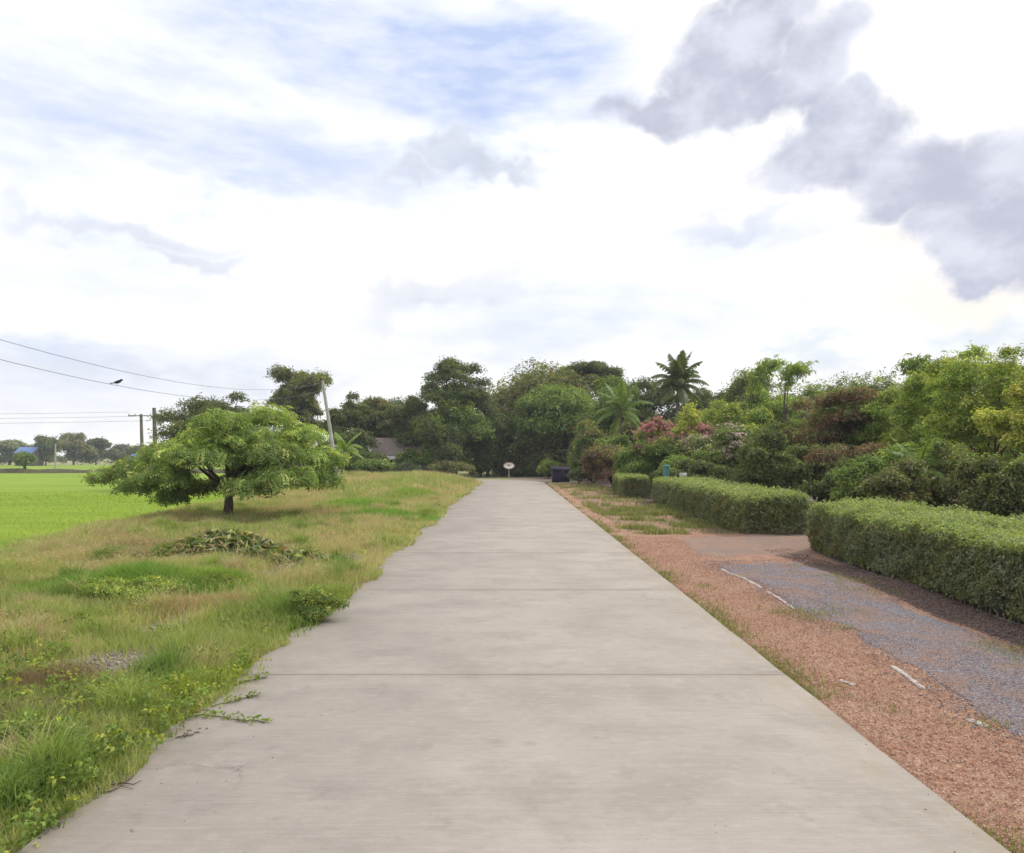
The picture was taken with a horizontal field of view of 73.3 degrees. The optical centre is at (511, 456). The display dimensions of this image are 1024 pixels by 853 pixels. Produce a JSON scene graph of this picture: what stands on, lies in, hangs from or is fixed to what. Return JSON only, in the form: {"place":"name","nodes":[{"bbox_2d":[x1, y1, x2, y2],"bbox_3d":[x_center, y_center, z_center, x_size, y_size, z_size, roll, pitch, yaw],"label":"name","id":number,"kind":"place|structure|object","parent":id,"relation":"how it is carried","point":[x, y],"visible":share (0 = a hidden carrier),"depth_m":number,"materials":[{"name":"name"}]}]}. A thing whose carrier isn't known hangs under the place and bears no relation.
{"place":"outdoors","nodes":[
{"label":"outdoors","id":0,"kind":"place"},
{"bbox_2d":[0,473,252,547],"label":"rice field","id":1,"kind":"structure","parent":0,"point":[44,483],"depth_m":47.18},
{"bbox_2d":[0,491,237,546],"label":"rice","id":2,"kind":"object","parent":1,"relation":"on","point":[81,500],"visible":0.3,"depth_m":42.53,"materials":[{"name":"green plant"}]},
{"bbox_2d":[146,391,254,479],"bbox_3d":[-29.235,-1.490,65.725,10.218,9.984,9.527,0,0,-23],"label":"flat topped tree","id":3,"kind":"object","parent":1,"relation":"on","point":[178,421],"visible":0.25,"depth_m":64.03,"materials":[{"name":"green plant"}]},
{"bbox_2d":[262,364,333,467],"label":"tall tree","id":4,"kind":"object","parent":1,"relation":"on","point":[291,381],"visible":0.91,"depth_m":94.23,"materials":[{"name":"green plant"}]},
{"bbox_2d":[0,465,359,469],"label":"rice field","id":5,"kind":"structure","parent":0,"point":[82,467],"depth_m":198.48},
{"bbox_2d":[0,453,466,471],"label":"wood","id":6,"kind":"object","parent":5,"relation":"on","point":[59,458],"visible":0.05,"depth_m":283.64,"materials":[{"name":"green plant"}]},
{"bbox_2d":[0,469,1023,852],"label":"grass","id":7,"kind":"structure","parent":0,"point":[258,597],"depth_m":10.99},
{"bbox_2d":[0,458,1023,852],"bbox_3d":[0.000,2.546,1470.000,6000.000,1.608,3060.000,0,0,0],"label":"ground","id":8,"kind":"structure","parent":0,"point":[854,672],"depth_m":8.31,"materials":[{"name":"soil"}]},
{"bbox_2d":[0,439,32,464],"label":"tree","id":9,"kind":"object","parent":8,"relation":"on","point":[9,447],"visible":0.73,"depth_m":258.24,"materials":[{"name":"green plant"}]},
{"bbox_2d":[13,447,43,465],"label":"distant house","id":10,"kind":"structure","parent":8,"relation":"on","point":[35,451],"depth_m":235.15,"materials":[{"name":"blue paint"}]},
{"bbox_2d":[0,711,93,753],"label":"bush","id":11,"kind":"object","parent":8,"relation":"on","point":[3,723],"visible":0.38,"depth_m":5.71,"materials":[{"name":"green plant"}]},
{"bbox_2d":[31,435,63,465],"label":"tree","id":12,"kind":"object","parent":8,"relation":"on","point":[46,444],"visible":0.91,"depth_m":238.16,"materials":[{"name":"green plant"}]},
{"bbox_2d":[57,432,98,464],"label":"tree","id":13,"kind":"object","parent":8,"relation":"on","point":[74,446],"visible":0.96,"depth_m":260.17,"materials":[{"name":"green plant"}]},
{"bbox_2d":[82,436,111,464],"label":"tree","id":14,"kind":"object","parent":8,"relation":"on","point":[101,445],"visible":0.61,"depth_m":268.69,"materials":[{"name":"green plant"}]},
{"bbox_2d":[98,443,134,461],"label":"tree","id":15,"kind":"object","parent":8,"relation":"on","point":[116,450],"visible":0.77,"depth_m":278.13,"materials":[{"name":"green plant"}]},
{"bbox_2d":[76,572,195,602],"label":"bush","id":16,"kind":"object","parent":8,"relation":"on","point":[104,586],"visible":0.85,"depth_m":11.65,"materials":[{"name":"green plant"}]},
{"bbox_2d":[128,414,151,454],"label":"crossarm pole","id":17,"kind":"object","parent":8,"relation":"on","point":[141,429],"visible":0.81,"depth_m":109.78,"materials":[{"name":"concrete"}]},
{"bbox_2d":[0,597,302,852],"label":"weeds","id":18,"kind":"object","parent":8,"relation":"on","point":[88,777],"visible":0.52,"depth_m":6.60,"materials":[{"name":"green plant"}]},
{"bbox_2d":[0,468,373,472],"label":"earth bank","id":19,"kind":"structure","parent":8,"relation":"on","point":[14,470],"depth_m":131.83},
{"bbox_2d":[13,450,37,468],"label":"tree","id":20,"kind":"object","parent":19,"relation":"on","point":[24,458],"visible":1,"depth_m":132.57,"materials":[{"name":"green plant"}]},
{"bbox_2d":[59,555,366,673],"bbox_3d":[-4.855,2.463,12.689,2.029,0.169,9.971,0,0,4],"label":"verge rubble","id":21,"kind":"object","parent":8,"relation":"on","point":[111,663],"visible":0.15,"depth_m":8.45,"materials":[{"name":"stone"}]},
{"bbox_2d":[75,400,351,514],"bbox_3d":[-11.721,0.184,27.173,10.615,4.881,6.935,0,0,0],"label":"spreading tree","id":22,"kind":"object","parent":8,"relation":"on","point":[208,439],"visible":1,"depth_m":25.85,"materials":[{"name":"green plant"}]},
{"bbox_2d":[0,470,474,661],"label":"seed heads","id":23,"kind":"object","parent":8,"relation":"on","point":[269,508],"visible":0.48,"depth_m":19.09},
{"bbox_2d":[120,525,367,569],"bbox_3d":[-7.222,2.149,16.825,6.944,0.980,3.628,0,0,17],"label":"brush pile","id":24,"kind":"object","parent":8,"relation":"on","point":[221,536],"visible":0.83,"depth_m":16.21,"materials":[{"name":"green plant"}]},
{"bbox_2d":[280,398,323,429],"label":"tree","id":25,"kind":"object","parent":8,"relation":"on","point":[316,422],"visible":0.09,"depth_m":97.41,"materials":[{"name":"green plant"}]},
{"bbox_2d":[284,584,354,621],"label":"bush","id":26,"kind":"object","parent":8,"relation":"on","point":[316,604],"visible":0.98,"depth_m":10.42,"materials":[{"name":"green plant"}]},
{"bbox_2d":[321,380,338,474],"bbox_3d":[-14.469,-1.929,55.000,1.584,8.378,0.350,0,0,0],"label":"leaning pole","id":27,"kind":"object","parent":8,"relation":"on","point":[328,417],"visible":0.61,"depth_m":54.93,"materials":[{"name":"concrete"}]},
{"bbox_2d":[321,431,363,475],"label":"young palm","id":28,"kind":"object","parent":8,"relation":"on","point":[347,447],"visible":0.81,"depth_m":57.99,"materials":[{"name":"green plant"}]},
{"bbox_2d":[311,425,381,471],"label":"broad tree","id":29,"kind":"object","parent":8,"relation":"on","point":[364,440],"visible":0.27,"depth_m":84.47,"materials":[{"name":"green plant"}]},
{"bbox_2d":[319,391,380,435],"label":"broad tree","id":30,"kind":"object","parent":8,"relation":"on","point":[348,414],"visible":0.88,"depth_m":91.19,"materials":[{"name":"green plant"}]},
{"bbox_2d":[348,448,389,471],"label":"bush","id":31,"kind":"object","parent":8,"relation":"on","point":[364,455],"visible":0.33,"depth_m":79.25,"materials":[{"name":"green plant"}]},
{"bbox_2d":[352,458,395,472],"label":"bush","id":32,"kind":"object","parent":8,"relation":"on","point":[373,464],"visible":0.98,"depth_m":76.55,"materials":[{"name":"green plant"}]},
{"bbox_2d":[352,395,405,450],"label":"broad tree","id":33,"kind":"object","parent":8,"relation":"on","point":[395,402],"visible":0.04,"depth_m":103.27,"materials":[{"name":"green plant"}]},
{"bbox_2d":[358,396,405,437],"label":"broad tree","id":34,"kind":"object","parent":8,"relation":"on","point":[377,405],"visible":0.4,"depth_m":93.23,"materials":[{"name":"green plant"}]},
{"bbox_2d":[371,438,427,471],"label":"farm house","id":35,"kind":"structure","parent":8,"relation":"on","point":[389,448],"depth_m":89.05,"materials":[{"name":"white paint"}]},
{"bbox_2d":[383,392,428,446],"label":"broad tree","id":36,"kind":"object","parent":8,"relation":"on","point":[401,417],"visible":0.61,"depth_m":88.94,"materials":[{"name":"green plant"}]},
{"bbox_2d":[386,462,426,471],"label":"bush","id":37,"kind":"object","parent":8,"relation":"on","point":[406,466],"visible":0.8,"depth_m":79.37,"materials":[{"name":"green plant"}]},
{"bbox_2d":[391,447,428,467],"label":"bush","id":38,"kind":"object","parent":8,"relation":"on","point":[408,455],"visible":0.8,"depth_m":82.31,"materials":[{"name":"green plant"}]},
{"bbox_2d":[417,447,442,471],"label":"bush","id":39,"kind":"object","parent":8,"relation":"on","point":[424,456],"visible":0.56,"depth_m":81.20,"materials":[{"name":"green plant"}]},
{"bbox_2d":[413,413,465,473],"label":"broad tree","id":40,"kind":"object","parent":8,"relation":"on","point":[430,429],"visible":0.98,"depth_m":80.59,"materials":[{"name":"green plant"}]},
{"bbox_2d":[426,457,475,474],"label":"bush","id":41,"kind":"object","parent":8,"relation":"on","point":[446,465],"visible":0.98,"depth_m":77.87,"materials":[{"name":"green plant"}]},
{"bbox_2d":[407,387,498,473],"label":"broad tree","id":42,"kind":"object","parent":8,"relation":"on","point":[470,426],"visible":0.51,"depth_m":84.31,"materials":[{"name":"green plant"}]},
{"bbox_2d":[413,355,499,473],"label":"tree","id":43,"kind":"object","parent":8,"relation":"on","point":[448,369],"visible":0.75,"depth_m":86.50,"materials":[{"name":"green plant"}]},
{"bbox_2d":[468,457,494,476],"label":"bush","id":44,"kind":"object","parent":8,"relation":"on","point":[483,467],"visible":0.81,"depth_m":85.97,"materials":[{"name":"green plant"}]},
{"bbox_2d":[463,395,515,476],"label":"broad tree","id":45,"kind":"object","parent":8,"relation":"on","point":[491,452],"visible":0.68,"depth_m":86.81,"materials":[{"name":"green plant"}]},
{"bbox_2d":[492,462,517,475],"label":"bush","id":46,"kind":"object","parent":8,"relation":"on","point":[503,472],"visible":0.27,"depth_m":89.40,"materials":[{"name":"green plant"}]},
{"bbox_2d":[511,459,542,476],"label":"bush","id":47,"kind":"object","parent":8,"relation":"on","point":[529,467],"visible":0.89,"depth_m":87.15,"materials":[{"name":"green plant"}]},
{"bbox_2d":[498,437,571,475],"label":"broad tree","id":48,"kind":"object","parent":8,"relation":"on","point":[525,453],"visible":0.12,"depth_m":90.60,"materials":[{"name":"green plant"}]},
{"bbox_2d":[467,357,606,474],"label":"domed tree","id":49,"kind":"object","parent":8,"relation":"on","point":[505,398],"visible":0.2,"depth_m":93.13,"materials":[{"name":"green plant"}]},
{"bbox_2d":[536,458,564,477],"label":"bush","id":50,"kind":"object","parent":8,"relation":"on","point":[544,466],"visible":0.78,"depth_m":79.05,"materials":[{"name":"green plant"}]},
{"bbox_2d":[506,382,595,462],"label":"domed tree","id":51,"kind":"object","parent":8,"relation":"on","point":[553,404],"visible":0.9,"depth_m":86.60,"materials":[{"name":"green plant"}]},
{"bbox_2d":[567,466,588,483],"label":"bush","id":52,"kind":"object","parent":8,"relation":"on","point":[576,474],"visible":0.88,"depth_m":64.54,"materials":[{"name":"green plant"}]},
{"bbox_2d":[563,416,607,480],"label":"broad tree","id":53,"kind":"object","parent":8,"relation":"on","point":[591,434],"visible":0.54,"depth_m":72.14,"materials":[{"name":"green plant"}]},
{"bbox_2d":[547,359,625,394],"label":"tree","id":54,"kind":"object","parent":8,"relation":"on","point":[598,368],"visible":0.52,"depth_m":98.43,"materials":[{"name":"green plant"}]},
{"bbox_2d":[577,442,642,485],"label":"shrub","id":55,"kind":"object","parent":8,"relation":"on","point":[602,458],"visible":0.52,"depth_m":57.17,"materials":[{"name":"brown plant"}]},
{"bbox_2d":[575,374,649,439],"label":"broad tree","id":56,"kind":"object","parent":8,"relation":"on","point":[605,424],"visible":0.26,"depth_m":81.40,"materials":[{"name":"green plant"}]},
{"bbox_2d":[593,432,631,480],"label":"bush","id":57,"kind":"object","parent":8,"relation":"on","point":[623,440],"visible":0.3,"depth_m":62.42,"materials":[{"name":"green plant"}]},
{"bbox_2d":[594,380,652,436],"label":"feather palm","id":58,"kind":"object","parent":8,"relation":"on","point":[621,403],"visible":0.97,"depth_m":65.73,"materials":[{"name":"green plant"}]},
{"bbox_2d":[611,472,649,497],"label":"clipped hedge","id":59,"kind":"object","parent":8,"relation":"on","point":[635,483],"visible":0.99,"depth_m":42.48,"materials":[{"name":"green plant"}]},
{"bbox_2d":[607,420,655,467],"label":"broad tree","id":60,"kind":"object","parent":8,"relation":"on","point":[625,426],"visible":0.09,"depth_m":69.99,"materials":[{"name":"green plant"}]},
{"bbox_2d":[611,447,664,490],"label":"shrub","id":61,"kind":"object","parent":8,"relation":"on","point":[640,464],"visible":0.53,"depth_m":49.82,"materials":[{"name":"green plant"}]},
{"bbox_2d":[629,375,706,423],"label":"broad tree","id":62,"kind":"object","parent":8,"relation":"on","point":[650,389],"visible":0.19,"depth_m":82.65,"materials":[{"name":"green plant"}]},
{"bbox_2d":[626,414,721,477],"bbox_3d":[12.327,-0.194,50.171,7.687,5.842,7.271,0,0,0],"label":"shrub","id":63,"kind":"object","parent":8,"relation":"on","point":[660,441],"visible":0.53,"depth_m":49.13,"materials":[{"name":"green plant"}]},
{"bbox_2d":[650,350,709,419],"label":"coconut palm","id":64,"kind":"object","parent":8,"relation":"on","point":[678,376],"visible":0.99,"depth_m":69.40,"materials":[{"name":"green plant"}]},
{"bbox_2d":[670,401,710,457],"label":"shrub","id":65,"kind":"object","parent":8,"relation":"on","point":[690,417],"visible":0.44,"depth_m":48.27,"materials":[{"name":"green plant"}]},
{"bbox_2d":[669,404,717,432],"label":"garden tree","id":66,"kind":"object","parent":8,"relation":"on","point":[698,412],"visible":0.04,"depth_m":57.85,"materials":[{"name":"green plant"}]},
{"bbox_2d":[653,458,743,482],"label":"shrub","id":67,"kind":"object","parent":8,"relation":"on","point":[698,468],"visible":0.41,"depth_m":41.68,"materials":[{"name":"green plant"}]},
{"bbox_2d":[658,375,743,420],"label":"broad tree","id":68,"kind":"object","parent":8,"relation":"on","point":[707,392],"visible":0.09,"depth_m":79.62,"materials":[{"name":"green plant"}]},
{"bbox_2d":[659,421,756,472],"bbox_3d":[13.285,0.168,44.900,7.398,5.021,4.731,0,0,0],"label":"shrub","id":69,"kind":"object","parent":8,"relation":"on","point":[706,447],"visible":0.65,"depth_m":44.10,"materials":[{"name":"green plant"}]},
{"bbox_2d":[650,475,810,534],"bbox_3d":[8.912,1.783,30.809,3.140,1.656,17.925,0,0,4],"label":"clipped hedge","id":70,"kind":"object","parent":8,"relation":"on","point":[737,506],"visible":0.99,"depth_m":23.69,"materials":[{"name":"green plant"}]},
{"bbox_2d":[701,399,775,460],"bbox_3d":[16.576,-0.800,49.391,5.812,6.921,5.386,0,0,0],"label":"garden tree","id":71,"kind":"object","parent":8,"relation":"on","point":[726,412],"visible":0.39,"depth_m":48.70,"materials":[{"name":"green plant"}]},
{"bbox_2d":[708,362,804,417],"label":"garden tree","id":72,"kind":"object","parent":8,"relation":"on","point":[739,384],"visible":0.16,"depth_m":70.35,"materials":[{"name":"green plant"}]},
{"bbox_2d":[742,354,788,413],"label":"bamboo","id":73,"kind":"object","parent":8,"relation":"on","point":[760,369],"visible":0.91,"depth_m":51.66,"materials":[{"name":"green plant"}]},
{"bbox_2d":[732,386,807,444],"bbox_3d":[20.966,-1.561,56.267,7.722,8.324,5.616,0,0,0],"label":"garden tree","id":74,"kind":"object","parent":8,"relation":"on","point":[776,406],"visible":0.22,"depth_m":54.88,"materials":[{"name":"green plant"}]},
{"bbox_2d":[728,426,813,492],"bbox_3d":[11.376,0.658,30.762,3.803,4.088,3.153,0,0,0],"label":"shrub","id":75,"kind":"object","parent":8,"relation":"on","point":[771,470],"visible":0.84,"depth_m":30.23,"materials":[{"name":"green plant"}]},
{"bbox_2d":[746,418,815,476],"bbox_3d":[15.238,0.280,37.753,4.439,4.883,4.441,0,0,0],"label":"garden tree","id":76,"kind":"object","parent":8,"relation":"on","point":[798,425],"visible":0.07,"depth_m":37.84,"materials":[{"name":"green plant"}]},
{"bbox_2d":[773,360,818,424],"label":"tree","id":77,"kind":"object","parent":8,"relation":"on","point":[790,371],"visible":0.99,"depth_m":49.82,"materials":[{"name":"green plant"}]},
{"bbox_2d":[769,379,836,444],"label":"garden tree","id":78,"kind":"object","parent":8,"relation":"on","point":[810,390],"visible":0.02,"depth_m":65.76,"materials":[{"name":"green plant"}]},
{"bbox_2d":[784,443,843,503],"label":"shrub","id":79,"kind":"object","parent":8,"relation":"on","point":[798,451],"visible":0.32,"depth_m":32.45,"materials":[{"name":"green plant"}]},
{"bbox_2d":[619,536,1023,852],"bbox_3d":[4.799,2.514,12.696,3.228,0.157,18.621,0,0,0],"label":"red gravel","id":80,"kind":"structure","parent":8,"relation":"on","point":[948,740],"depth_m":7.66,"materials":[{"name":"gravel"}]},
{"bbox_2d":[798,456,854,499],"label":"shrub","id":81,"kind":"object","parent":8,"relation":"on","point":[822,488],"visible":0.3,"depth_m":27.86,"materials":[{"name":"green plant"}]},
{"bbox_2d":[780,381,880,502],"bbox_3d":[16.605,-0.663,35.618,4.849,6.537,4.485,0,0,-33],"label":"garden tree","id":82,"kind":"object","parent":8,"relation":"on","point":[844,419],"visible":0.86,"depth_m":35.05,"materials":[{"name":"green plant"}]},
{"bbox_2d":[803,441,892,481],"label":"shrub","id":83,"kind":"object","parent":8,"relation":"on","point":[833,452],"visible":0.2,"depth_m":29.03,"materials":[{"name":"green plant"}]},
{"bbox_2d":[826,452,891,502],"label":"shrub","id":84,"kind":"object","parent":8,"relation":"on","point":[854,473],"visible":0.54,"depth_m":24.73,"materials":[{"name":"green plant"}]},
{"bbox_2d":[821,367,905,409],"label":"garden tree","id":85,"kind":"object","parent":8,"relation":"on","point":[879,380],"visible":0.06,"depth_m":59.67,"materials":[{"name":"green plant"}]},
{"bbox_2d":[720,563,1023,736],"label":"gravel strip","id":86,"kind":"object","parent":8,"relation":"on","point":[953,629],"visible":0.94,"depth_m":9.67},
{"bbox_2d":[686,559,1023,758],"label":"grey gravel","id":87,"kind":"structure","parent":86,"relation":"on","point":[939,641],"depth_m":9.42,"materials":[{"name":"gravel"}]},
{"bbox_2d":[835,384,924,458],"bbox_3d":[18.844,-0.503,35.104,4.551,6.290,3.850,0,0,0],"label":"garden tree","id":88,"kind":"object","parent":8,"relation":"on","point":[871,432],"visible":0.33,"depth_m":34.19,"materials":[{"name":"green plant"}]},
{"bbox_2d":[763,548,1023,647],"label":"soil litter","id":89,"kind":"object","parent":8,"relation":"on","point":[834,567],"visible":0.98,"depth_m":11.94,"materials":[{"name":"soil"}]},
{"bbox_2d":[855,451,935,504],"bbox_3d":[12.849,1.239,23.047,2.335,2.856,1.760,0,0,-22],"label":"shrub","id":90,"kind":"object","parent":8,"relation":"on","point":[896,482],"visible":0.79,"depth_m":22.75,"materials":[{"name":"green plant"}]},
{"bbox_2d":[858,432,950,507],"bbox_3d":[15.335,0.898,26.131,3.305,3.672,3.551,0,0,-26],"label":"shrub","id":91,"kind":"object","parent":8,"relation":"on","point":[908,446],"visible":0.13,"depth_m":25.78,"materials":[{"name":"green plant"}]},
{"bbox_2d":[802,495,1023,626],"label":"clipped hedge","id":92,"kind":"object","parent":8,"relation":"on","point":[973,557],"visible":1,"depth_m":13.13,"materials":[{"name":"green plant"}]},
{"bbox_2d":[891,353,946,405],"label":"bamboo","id":93,"kind":"object","parent":8,"relation":"on","point":[913,364],"visible":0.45,"depth_m":33.54,"materials":[{"name":"green plant"}]},
{"bbox_2d":[888,442,952,488],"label":"garden palm","id":94,"kind":"object","parent":8,"relation":"on","point":[924,455],"visible":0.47,"depth_m":24.21,"materials":[{"name":"green plant"}]},
{"bbox_2d":[879,369,965,448],"bbox_3d":[18.666,-0.672,30.971,3.852,6.568,3.630,0,0,20],"label":"garden tree","id":95,"kind":"object","parent":8,"relation":"on","point":[903,411],"visible":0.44,"depth_m":30.58,"materials":[{"name":"green plant"}]},
{"bbox_2d":[916,438,1014,509],"bbox_3d":[15.835,1.032,24.100,2.886,3.412,2.780,0,0,40],"label":"shrub","id":96,"kind":"object","parent":8,"relation":"on","point":[946,451],"visible":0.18,"depth_m":23.98,"materials":[{"name":"green plant"}]},
{"bbox_2d":[908,340,1023,459],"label":"garden tree","id":97,"kind":"object","parent":8,"relation":"on","point":[963,374],"visible":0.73,"depth_m":27.54,"materials":[{"name":"green plant"}]},
{"bbox_2d":[933,455,1007,513],"bbox_3d":[15.159,1.282,21.938,2.912,2.743,2.851,0,0,0],"label":"shrub","id":98,"kind":"object","parent":8,"relation":"on","point":[961,485],"visible":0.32,"depth_m":22.12,"materials":[{"name":"green plant"}]},
{"bbox_2d":[928,406,1023,464],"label":"garden tree","id":99,"kind":"object","parent":8,"relation":"on","point":[1017,451],"visible":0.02,"depth_m":31.11,"materials":[{"name":"green plant"}]},
{"bbox_2d":[967,451,1023,519],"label":"shrub","id":100,"kind":"object","parent":8,"relation":"on","point":[1007,498],"visible":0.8,"depth_m":19.93,"materials":[{"name":"green plant"}]},
{"bbox_2d":[968,370,1023,457],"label":"garden tree","id":101,"kind":"object","parent":8,"relation":"on","point":[1008,423],"visible":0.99,"depth_m":24.02,"materials":[{"name":"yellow plant"}]},
{"bbox_2d":[0,0,1023,456],"label":"sky","id":102,"kind":"structure","parent":0,"point":[213,193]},
{"bbox_2d":[17,479,1010,852],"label":"road","id":103,"kind":"structure","parent":0,"point":[485,667],"depth_m":6.11,"materials":[{"name":"concrete"}]},
{"bbox_2d":[185,708,272,724],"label":"creeping vine","id":104,"kind":"object","parent":103,"relation":"on","point":[214,712],"visible":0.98,"depth_m":6.55,"materials":[{"name":"green plant"}]},
{"bbox_2d":[203,690,260,708],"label":"creeping vine","id":105,"kind":"object","parent":103,"relation":"on","point":[235,699],"visible":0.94,"depth_m":7.03,"materials":[{"name":"green plant"}]},
{"bbox_2d":[551,466,570,482],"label":"trash bin","id":106,"kind":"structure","parent":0,"point":[559,474],"depth_m":68.00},
{"bbox_2d":[678,535,832,557],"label":"driveway","id":107,"kind":"structure","parent":0,"point":[748,545],"depth_m":19.61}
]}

